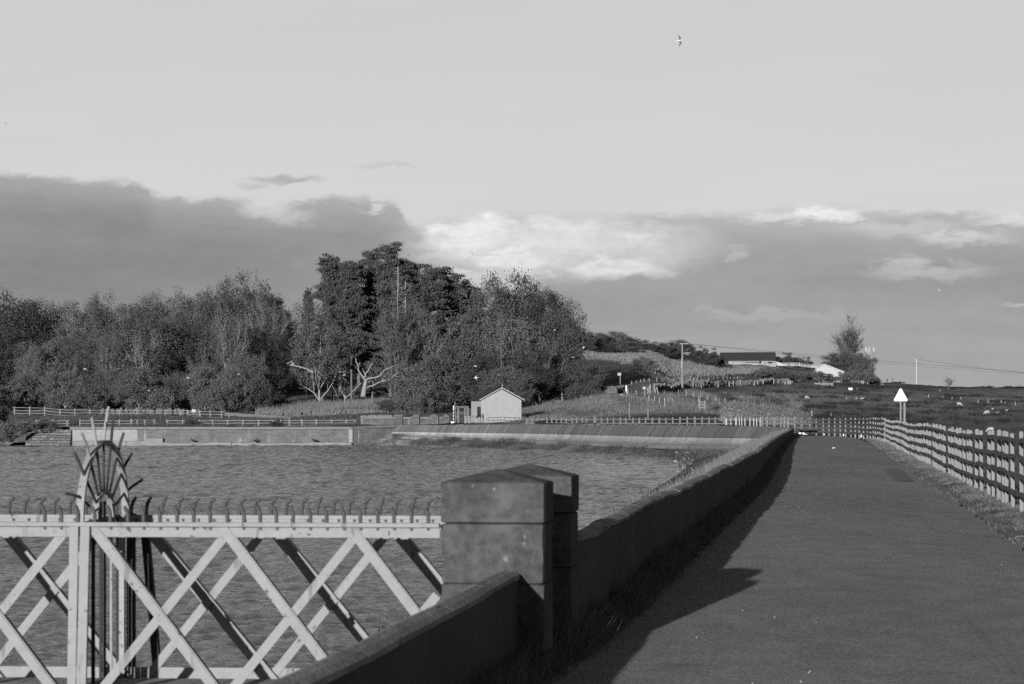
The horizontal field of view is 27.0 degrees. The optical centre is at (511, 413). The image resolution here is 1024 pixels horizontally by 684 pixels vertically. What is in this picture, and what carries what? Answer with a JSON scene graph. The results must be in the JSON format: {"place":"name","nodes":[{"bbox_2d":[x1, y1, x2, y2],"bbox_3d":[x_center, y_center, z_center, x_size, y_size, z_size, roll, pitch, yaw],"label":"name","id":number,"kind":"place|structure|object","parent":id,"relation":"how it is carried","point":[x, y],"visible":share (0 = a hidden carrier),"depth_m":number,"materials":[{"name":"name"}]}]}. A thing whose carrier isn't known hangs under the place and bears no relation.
{"place":"outdoors","nodes":[
{"label":"outdoors","id":0,"kind":"place"},
{"bbox_2d":[0,496,446,683],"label":"footbridge","id":1,"kind":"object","parent":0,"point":[360,528],"visible":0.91,"depth_m":14.04,"materials":[{"name":"white paint"}]},
{"bbox_2d":[64,406,161,683],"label":"security gate","id":2,"kind":"structure","parent":1,"relation":"on","point":[79,646],"depth_m":14.45,"materials":[{"name":"metal"}]},
{"bbox_2d":[0,442,692,667],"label":"water","id":3,"kind":"structure","parent":0,"point":[298,474],"depth_m":93.14,"materials":[{"name":"grey liquid"}]},
{"bbox_2d":[0,339,1023,484],"bbox_3d":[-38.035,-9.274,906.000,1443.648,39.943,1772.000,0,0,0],"label":"ground","id":4,"kind":"structure","parent":0,"point":[614,368],"depth_m":356.85,"materials":[{"name":"plant"}]},
{"bbox_2d":[0,326,24,387],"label":"woodland tree","id":5,"kind":"object","parent":4,"relation":"on","point":[8,335],"visible":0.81,"depth_m":386.46,"materials":[{"name":"grey plant"}]},
{"bbox_2d":[0,418,38,436],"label":"shrub","id":6,"kind":"object","parent":4,"relation":"on","point":[24,425],"visible":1,"depth_m":270.82,"materials":[{"name":"grey plant"}]},
{"bbox_2d":[0,382,39,409],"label":"shrub","id":7,"kind":"object","parent":4,"relation":"on","point":[18,393],"visible":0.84,"depth_m":355.10,"materials":[{"name":"grey plant"}]},
{"bbox_2d":[0,331,50,385],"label":"woodland tree","id":8,"kind":"object","parent":4,"relation":"on","point":[22,342],"visible":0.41,"depth_m":388.13,"materials":[{"name":"grey plant"}]},
{"bbox_2d":[0,287,58,382],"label":"woodland tree","id":9,"kind":"object","parent":4,"relation":"on","point":[36,330],"visible":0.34,"depth_m":422.82,"materials":[{"name":"grey plant"}]},
{"bbox_2d":[3,366,65,408],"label":"tree","id":10,"kind":"object","parent":4,"relation":"on","point":[33,382],"visible":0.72,"depth_m":358.58,"materials":[{"name":"grey plant"}]},
{"bbox_2d":[17,296,73,369],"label":"woodland tree","id":11,"kind":"object","parent":4,"relation":"on","point":[47,323],"visible":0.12,"depth_m":431.32,"materials":[{"name":"grey plant"}]},
{"bbox_2d":[14,344,77,395],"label":"woodland tree","id":12,"kind":"object","parent":4,"relation":"on","point":[28,357],"visible":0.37,"depth_m":383.63,"materials":[{"name":"grey plant"}]},
{"bbox_2d":[25,429,71,444],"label":"rough stone wall","id":13,"kind":"structure","parent":4,"relation":"on","point":[53,437],"depth_m":270.11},
{"bbox_2d":[43,333,85,399],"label":"woodland tree","id":14,"kind":"object","parent":4,"relation":"on","point":[64,346],"visible":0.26,"depth_m":390.92,"materials":[{"name":"grey plant"}]},
{"bbox_2d":[38,370,94,408],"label":"tree","id":15,"kind":"object","parent":4,"relation":"on","point":[66,397],"visible":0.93,"depth_m":356.45,"materials":[{"name":"grey plant"}]},
{"bbox_2d":[39,299,108,369],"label":"woodland tree","id":16,"kind":"object","parent":4,"relation":"on","point":[64,312],"visible":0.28,"depth_m":427.40,"materials":[{"name":"grey plant"}]},
{"bbox_2d":[51,328,120,391],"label":"woodland tree","id":17,"kind":"object","parent":4,"relation":"on","point":[79,347],"visible":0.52,"depth_m":387.93,"materials":[{"name":"grey plant"}]},
{"bbox_2d":[71,387,109,409],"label":"shrub","id":18,"kind":"object","parent":4,"relation":"on","point":[90,397],"visible":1,"depth_m":349.01,"materials":[{"name":"grey plant"}]},
{"bbox_2d":[68,287,124,376],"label":"woodland tree","id":19,"kind":"object","parent":4,"relation":"on","point":[91,323],"visible":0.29,"depth_m":425.73,"materials":[{"name":"grey plant"}]},
{"bbox_2d":[14,406,188,415],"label":"post and rail fence","id":20,"kind":"object","parent":4,"relation":"on","point":[119,410],"visible":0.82,"depth_m":332.86,"materials":[{"name":"grey wood"}]},
{"bbox_2d":[76,328,131,387],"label":"woodland tree","id":21,"kind":"object","parent":4,"relation":"on","point":[97,356],"visible":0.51,"depth_m":383.99,"materials":[{"name":"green plant"}]},
{"bbox_2d":[79,367,130,407],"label":"tree","id":22,"kind":"object","parent":4,"relation":"on","point":[101,380],"visible":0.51,"depth_m":356.25,"materials":[{"name":"grey plant"}]},
{"bbox_2d":[97,303,155,373],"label":"woodland tree","id":23,"kind":"object","parent":4,"relation":"on","point":[119,314],"visible":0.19,"depth_m":423.85,"materials":[{"name":"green plant"}]},
{"bbox_2d":[103,366,166,409],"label":"tree","id":24,"kind":"object","parent":4,"relation":"on","point":[134,389],"visible":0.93,"depth_m":350.94,"materials":[{"name":"grey plant"}]},
{"bbox_2d":[122,326,162,405],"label":"forked tree","id":25,"kind":"object","parent":4,"relation":"on","point":[138,355],"visible":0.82,"depth_m":368.27,"materials":[{"name":"grey plant"}]},
{"bbox_2d":[113,288,177,386],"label":"woodland tree","id":26,"kind":"object","parent":4,"relation":"on","point":[144,300],"visible":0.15,"depth_m":428.41,"materials":[{"name":"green plant"}]},
{"bbox_2d":[106,304,186,400],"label":"woodland tree","id":27,"kind":"object","parent":4,"relation":"on","point":[123,343],"visible":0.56,"depth_m":380.56,"materials":[{"name":"grey plant"}]},
{"bbox_2d":[146,388,183,411],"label":"shrub","id":28,"kind":"object","parent":4,"relation":"on","point":[161,403],"visible":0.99,"depth_m":346.88,"materials":[{"name":"grey plant"}]},
{"bbox_2d":[141,293,196,376],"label":"woodland tree","id":29,"kind":"object","parent":4,"relation":"on","point":[169,305],"visible":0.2,"depth_m":429.13,"materials":[{"name":"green plant"}]},
{"bbox_2d":[148,312,199,376],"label":"woodland tree","id":30,"kind":"object","parent":4,"relation":"on","point":[177,333],"visible":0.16,"depth_m":397.56,"materials":[{"name":"grey plant"}]},
{"bbox_2d":[153,369,201,411],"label":"tree","id":31,"kind":"object","parent":4,"relation":"on","point":[170,383],"visible":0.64,"depth_m":352.16,"materials":[{"name":"grey plant"}]},
{"bbox_2d":[161,339,223,397],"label":"woodland tree","id":32,"kind":"object","parent":4,"relation":"on","point":[192,355],"visible":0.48,"depth_m":383.36,"materials":[{"name":"grey plant"}]},
{"bbox_2d":[165,284,222,345],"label":"woodland tree","id":33,"kind":"object","parent":4,"relation":"on","point":[191,304],"visible":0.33,"depth_m":425.69,"materials":[{"name":"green plant"}]},
{"bbox_2d":[0,411,395,428],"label":"rough grass","id":34,"kind":"structure","parent":4,"relation":"on","point":[158,418],"depth_m":315.99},
{"bbox_2d":[175,366,230,410],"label":"tree","id":35,"kind":"object","parent":4,"relation":"on","point":[196,380],"visible":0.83,"depth_m":350.75,"materials":[{"name":"grey plant"}]},
{"bbox_2d":[185,317,231,383],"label":"woodland tree","id":36,"kind":"object","parent":4,"relation":"on","point":[202,336],"visible":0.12,"depth_m":394.34,"materials":[{"name":"grey plant"}]},
{"bbox_2d":[192,293,245,366],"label":"woodland tree","id":37,"kind":"object","parent":4,"relation":"on","point":[226,305],"visible":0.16,"depth_m":423.16,"materials":[{"name":"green plant"}]},
{"bbox_2d":[195,313,254,387],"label":"woodland tree","id":38,"kind":"object","parent":4,"relation":"on","point":[215,344],"visible":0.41,"depth_m":383.42,"materials":[{"name":"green plant"}]},
{"bbox_2d":[208,385,246,412],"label":"shrub","id":39,"kind":"object","parent":4,"relation":"on","point":[218,400],"visible":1,"depth_m":346.65,"materials":[{"name":"grey plant"}]},
{"bbox_2d":[193,269,271,348],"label":"woodland tree","id":40,"kind":"object","parent":4,"relation":"on","point":[222,289],"visible":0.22,"depth_m":428.77,"materials":[{"name":"grey plant"}]},
{"bbox_2d":[70,425,395,445],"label":"masonry wall","id":41,"kind":"structure","parent":4,"relation":"on","point":[179,436],"depth_m":268.05,"materials":[{"name":"concrete"}]},
{"bbox_2d":[212,300,253,406],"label":"forked tree","id":42,"kind":"object","parent":4,"relation":"on","point":[223,347],"visible":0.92,"depth_m":367.90,"materials":[{"name":"grey plant"}]},
{"bbox_2d":[218,352,270,412],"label":"tree","id":43,"kind":"object","parent":4,"relation":"on","point":[246,374],"visible":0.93,"depth_m":349.05,"materials":[{"name":"grey plant"}]},
{"bbox_2d":[230,279,292,366],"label":"woodland tree","id":44,"kind":"object","parent":4,"relation":"on","point":[267,301],"visible":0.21,"depth_m":418.56,"materials":[{"name":"grey plant"}]},
{"bbox_2d":[241,383,281,411],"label":"shrub","id":45,"kind":"object","parent":4,"relation":"on","point":[267,399],"visible":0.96,"depth_m":349.07,"materials":[{"name":"grey plant"}]},
{"bbox_2d":[244,264,294,381],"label":"bare tree","id":46,"kind":"object","parent":4,"relation":"on","point":[262,319],"visible":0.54,"depth_m":396.18,"materials":[{"name":"plant"}]},
{"bbox_2d":[249,329,299,396],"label":"woodland tree","id":47,"kind":"object","parent":4,"relation":"on","point":[272,361],"visible":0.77,"depth_m":386.56,"materials":[{"name":"grey plant"}]},
{"bbox_2d":[250,302,302,381],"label":"woodland tree","id":48,"kind":"object","parent":4,"relation":"on","point":[288,332],"visible":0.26,"depth_m":413.30,"materials":[{"name":"grey plant"}]},
{"bbox_2d":[298,287,316,397],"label":"pine tree","id":49,"kind":"object","parent":4,"relation":"on","point":[309,301],"visible":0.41,"depth_m":383.81,"materials":[{"name":"grey plant"}]},
{"bbox_2d":[286,299,349,400],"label":"birch tree","id":50,"kind":"object","parent":4,"relation":"on","point":[325,373],"visible":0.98,"depth_m":365.44,"materials":[{"name":"grey plant"}]},
{"bbox_2d":[303,253,357,400],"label":"pine tree","id":51,"kind":"object","parent":4,"relation":"on","point":[331,271],"visible":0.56,"depth_m":371.71,"materials":[{"name":"grey plant"}]},
{"bbox_2d":[256,408,404,416],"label":"dry stone wall","id":52,"kind":"structure","parent":4,"relation":"on","point":[296,412],"depth_m":338.30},
{"bbox_2d":[268,359,414,401],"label":"hill grass","id":53,"kind":"structure","parent":4,"relation":"on","point":[314,396],"depth_m":401.65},
{"bbox_2d":[321,305,371,401],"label":"birch tree","id":54,"kind":"object","parent":4,"relation":"on","point":[346,374],"visible":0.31,"depth_m":371.83,"materials":[{"name":"grey plant"}]},
{"bbox_2d":[330,260,375,400],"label":"pine tree","id":55,"kind":"object","parent":4,"relation":"on","point":[350,301],"visible":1,"depth_m":365.65,"materials":[{"name":"grey plant"}]},
{"bbox_2d":[255,394,470,414],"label":"tall grass","id":56,"kind":"structure","parent":4,"relation":"on","point":[369,404],"depth_m":349.17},
{"bbox_2d":[349,248,396,398],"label":"pine tree","id":57,"kind":"object","parent":4,"relation":"on","point":[368,289],"visible":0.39,"depth_m":375.97,"materials":[{"name":"grey plant"}]},
{"bbox_2d":[363,241,421,399],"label":"pine tree","id":58,"kind":"object","parent":4,"relation":"on","point":[385,269],"visible":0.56,"depth_m":368.09,"materials":[{"name":"grey plant"}]},
{"bbox_2d":[362,278,425,399],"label":"birch tree","id":59,"kind":"object","parent":4,"relation":"on","point":[392,350],"visible":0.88,"depth_m":351.09,"materials":[{"name":"grey plant"}]},
{"bbox_2d":[360,414,448,424],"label":"stone parapet","id":60,"kind":"structure","parent":4,"relation":"on","point":[415,419],"depth_m":291.00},
{"bbox_2d":[392,260,427,387],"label":"pine tree","id":61,"kind":"object","parent":4,"relation":"on","point":[414,268],"visible":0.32,"depth_m":372.68,"materials":[{"name":"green plant"}]},
{"bbox_2d":[382,362,451,415],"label":"woodland tree","id":62,"kind":"object","parent":4,"relation":"on","point":[416,396],"visible":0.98,"depth_m":326.71,"materials":[{"name":"grey plant"}]},
{"bbox_2d":[390,281,460,384],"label":"bare tree","id":63,"kind":"object","parent":4,"relation":"on","point":[436,345],"visible":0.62,"depth_m":355.97,"materials":[{"name":"plant"}]},
{"bbox_2d":[403,264,455,375],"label":"pine tree","id":64,"kind":"object","parent":4,"relation":"on","point":[431,290],"visible":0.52,"depth_m":367.92,"materials":[{"name":"grey plant"}]},
{"bbox_2d":[413,343,478,412],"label":"woodland tree","id":65,"kind":"object","parent":4,"relation":"on","point":[432,362],"visible":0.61,"depth_m":329.14,"materials":[{"name":"grey plant"}]},
{"bbox_2d":[431,266,472,356],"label":"pine tree","id":66,"kind":"object","parent":4,"relation":"on","point":[454,289],"visible":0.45,"depth_m":372.69,"materials":[{"name":"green plant"}]},
{"bbox_2d":[438,318,518,402],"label":"woodland tree","id":67,"kind":"object","parent":4,"relation":"on","point":[472,340],"visible":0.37,"depth_m":331.53,"materials":[{"name":"grey plant"}]},
{"bbox_2d":[458,348,528,397],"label":"woodland tree","id":68,"kind":"object","parent":4,"relation":"on","point":[470,372],"visible":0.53,"depth_m":326.20,"materials":[{"name":"grey plant"}]},
{"bbox_2d":[453,268,538,354],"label":"woodland tree","id":69,"kind":"object","parent":4,"relation":"on","point":[476,313],"visible":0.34,"depth_m":344.39,"materials":[{"name":"grey plant"}]},
{"bbox_2d":[468,387,524,421],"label":"stone hut","id":70,"kind":"object","parent":4,"relation":"on","point":[502,402],"visible":0.87,"depth_m":275.15,"materials":[{"name":"paint"}]},
{"bbox_2d":[483,327,524,370],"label":"tree","id":71,"kind":"object","parent":4,"relation":"on","point":[501,345],"visible":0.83,"depth_m":326.39,"materials":[{"name":"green plant"}]},
{"bbox_2d":[476,363,542,405],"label":"woodland tree","id":72,"kind":"object","parent":4,"relation":"on","point":[515,377],"visible":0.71,"depth_m":318.59,"materials":[{"name":"grey plant"}]},
{"bbox_2d":[472,267,548,341],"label":"woodland tree","id":73,"kind":"object","parent":4,"relation":"on","point":[524,282],"visible":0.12,"depth_m":347.97,"materials":[{"name":"grey plant"}]},
{"bbox_2d":[469,315,555,403],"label":"woodland tree","id":74,"kind":"object","parent":4,"relation":"on","point":[516,329],"visible":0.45,"depth_m":330.11,"materials":[{"name":"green plant"}]},
{"bbox_2d":[501,343,562,403],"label":"woodland tree","id":75,"kind":"object","parent":4,"relation":"on","point":[548,383],"visible":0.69,"depth_m":325.34,"materials":[{"name":"grey plant"}]},
{"bbox_2d":[506,278,572,387],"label":"woodland tree","id":76,"kind":"object","parent":4,"relation":"on","point":[540,310],"visible":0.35,"depth_m":343.98,"materials":[{"name":"grey plant"}]},
{"bbox_2d":[521,336,594,398],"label":"woodland tree","id":77,"kind":"object","parent":4,"relation":"on","point":[558,361],"visible":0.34,"depth_m":331.52,"materials":[{"name":"grey plant"}]},
{"bbox_2d":[529,292,596,373],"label":"woodland tree","id":78,"kind":"object","parent":4,"relation":"on","point":[577,342],"visible":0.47,"depth_m":340.82,"materials":[{"name":"grey plant"}]},
{"bbox_2d":[553,357,612,399],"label":"woodland tree","id":79,"kind":"object","parent":4,"relation":"on","point":[590,372],"visible":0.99,"depth_m":328.22,"materials":[{"name":"grey plant"}]},
{"bbox_2d":[386,424,791,449],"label":"wave wall","id":80,"kind":"structure","parent":4,"relation":"on","point":[663,436],"depth_m":216.82,"materials":[{"name":"concrete"}]},
{"bbox_2d":[598,331,633,349],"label":"hilltop tree","id":81,"kind":"object","parent":4,"relation":"on","point":[619,338],"visible":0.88,"depth_m":530.87,"materials":[{"name":"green plant"}]},
{"bbox_2d":[526,417,731,425],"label":"post and rail fence","id":82,"kind":"object","parent":4,"relation":"on","point":[639,419],"visible":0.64,"depth_m":211.37,"materials":[{"name":"grey wood"}]},
{"bbox_2d":[520,384,807,423],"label":"scrub grass","id":83,"kind":"structure","parent":4,"relation":"on","point":[652,407],"depth_m":304.06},
{"bbox_2d":[573,348,774,383],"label":"dry grass","id":84,"kind":"structure","parent":4,"relation":"on","point":[690,370],"depth_m":495.62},
{"bbox_2d":[646,380,702,392],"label":"dry stone wall","id":85,"kind":"structure","parent":4,"relation":"on","point":[661,387],"depth_m":377.06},
{"bbox_2d":[701,378,791,386],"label":"dry stone wall","id":86,"kind":"structure","parent":4,"relation":"on","point":[706,383],"depth_m":436.87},
{"bbox_2d":[720,352,775,366],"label":"barn","id":87,"kind":"structure","parent":4,"relation":"on","point":[764,358],"depth_m":600.96,"materials":[{"name":"stone"}]},
{"bbox_2d":[720,404,805,425],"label":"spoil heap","id":88,"kind":"object","parent":4,"relation":"on","point":[754,414],"visible":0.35,"depth_m":209.16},
{"bbox_2d":[716,401,813,425],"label":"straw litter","id":89,"kind":"object","parent":88,"relation":"on","point":[778,413],"visible":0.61,"depth_m":210.18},
{"bbox_2d":[820,351,856,376],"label":"hilltop tree","id":90,"kind":"object","parent":4,"relation":"on","point":[844,363],"visible":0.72,"depth_m":582.72,"materials":[{"name":"grey plant"}]},
{"bbox_2d":[826,315,866,366],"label":"poplar","id":91,"kind":"object","parent":4,"relation":"on","point":[851,346],"visible":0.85,"depth_m":588.83,"materials":[{"name":"grey plant"}]},
{"bbox_2d":[849,352,877,379],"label":"hilltop tree","id":92,"kind":"object","parent":4,"relation":"on","point":[859,363],"visible":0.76,"depth_m":578.78,"materials":[{"name":"grey plant"}]},
{"bbox_2d":[710,367,1023,425],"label":"rushes","id":93,"kind":"object","parent":4,"relation":"on","point":[897,415],"visible":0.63,"depth_m":375.00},
{"bbox_2d":[0,0,1023,442],"label":"sky","id":94,"kind":"structure","parent":0,"point":[770,177],"materials":[{"name":"grey"}]},
{"bbox_2d":[354,435,716,460],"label":"shore","id":95,"kind":"structure","parent":0,"point":[389,441],"depth_m":238.36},
{"bbox_2d":[388,433,730,458],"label":"shore weeds","id":96,"kind":"object","parent":95,"relation":"on","point":[607,450],"visible":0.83,"depth_m":227.24,"materials":[{"name":"grey plant"}]},
{"bbox_2d":[600,444,740,458],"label":"shore bushes","id":97,"kind":"object","parent":95,"relation":"on","point":[708,452],"visible":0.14,"depth_m":178.14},
{"bbox_2d":[491,434,1023,683],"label":"grass bank","id":98,"kind":"structure","parent":0,"point":[695,463],"depth_m":45.90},
{"bbox_2d":[268,570,518,683],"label":"parapet wall","id":99,"kind":"structure","parent":98,"relation":"on","point":[449,640],"depth_m":10.86,"materials":[{"name":"stone"}]},
{"bbox_2d":[441,469,553,673],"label":"gate pier","id":100,"kind":"structure","parent":98,"relation":"on","point":[497,520],"depth_m":13.78,"materials":[{"name":"stone"}]},
{"bbox_2d":[504,463,578,627],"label":"gate pier","id":101,"kind":"structure","parent":98,"relation":"on","point":[565,566],"depth_m":15.20,"materials":[{"name":"stone"}]},
{"bbox_2d":[355,428,788,642],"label":"bank grass","id":102,"kind":"structure","parent":98,"relation":"on","point":[734,453],"depth_m":81.97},
{"bbox_2d":[577,428,793,615],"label":"parapet wall","id":103,"kind":"structure","parent":98,"relation":"on","point":[622,541],"depth_m":21.97,"materials":[{"name":"stone"}]},
{"bbox_2d":[794,417,885,441],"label":"post and rail fence","id":104,"kind":"object","parent":98,"relation":"on","point":[880,429],"visible":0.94,"depth_m":154.34,"materials":[{"name":"grey wood"}]},
{"bbox_2d":[862,436,1023,545],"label":"verge grass","id":105,"kind":"structure","parent":98,"relation":"on","point":[987,497],"depth_m":45.65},
{"bbox_2d":[885,419,1023,510],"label":"post and rail fence","id":106,"kind":"object","parent":98,"relation":"on","point":[898,433],"visible":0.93,"depth_m":48.35,"materials":[{"name":"grey wood"}]},
{"bbox_2d":[541,434,1023,683],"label":"road","id":107,"kind":"structure","parent":0,"point":[884,601],"depth_m":19.76,"materials":[{"name":"asphalt"}]},
{"bbox_2d":[464,433,797,683],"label":"wall foot weeds","id":108,"kind":"object","parent":107,"relation":"on","point":[569,642],"depth_m":17.86,"materials":[{"name":"plant"}]},
{"bbox_2d":[877,446,1023,548],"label":"kerb","id":109,"kind":"structure","parent":107,"relation":"on","point":[1008,533],"depth_m":36.40,"materials":[{"name":"concrete"}]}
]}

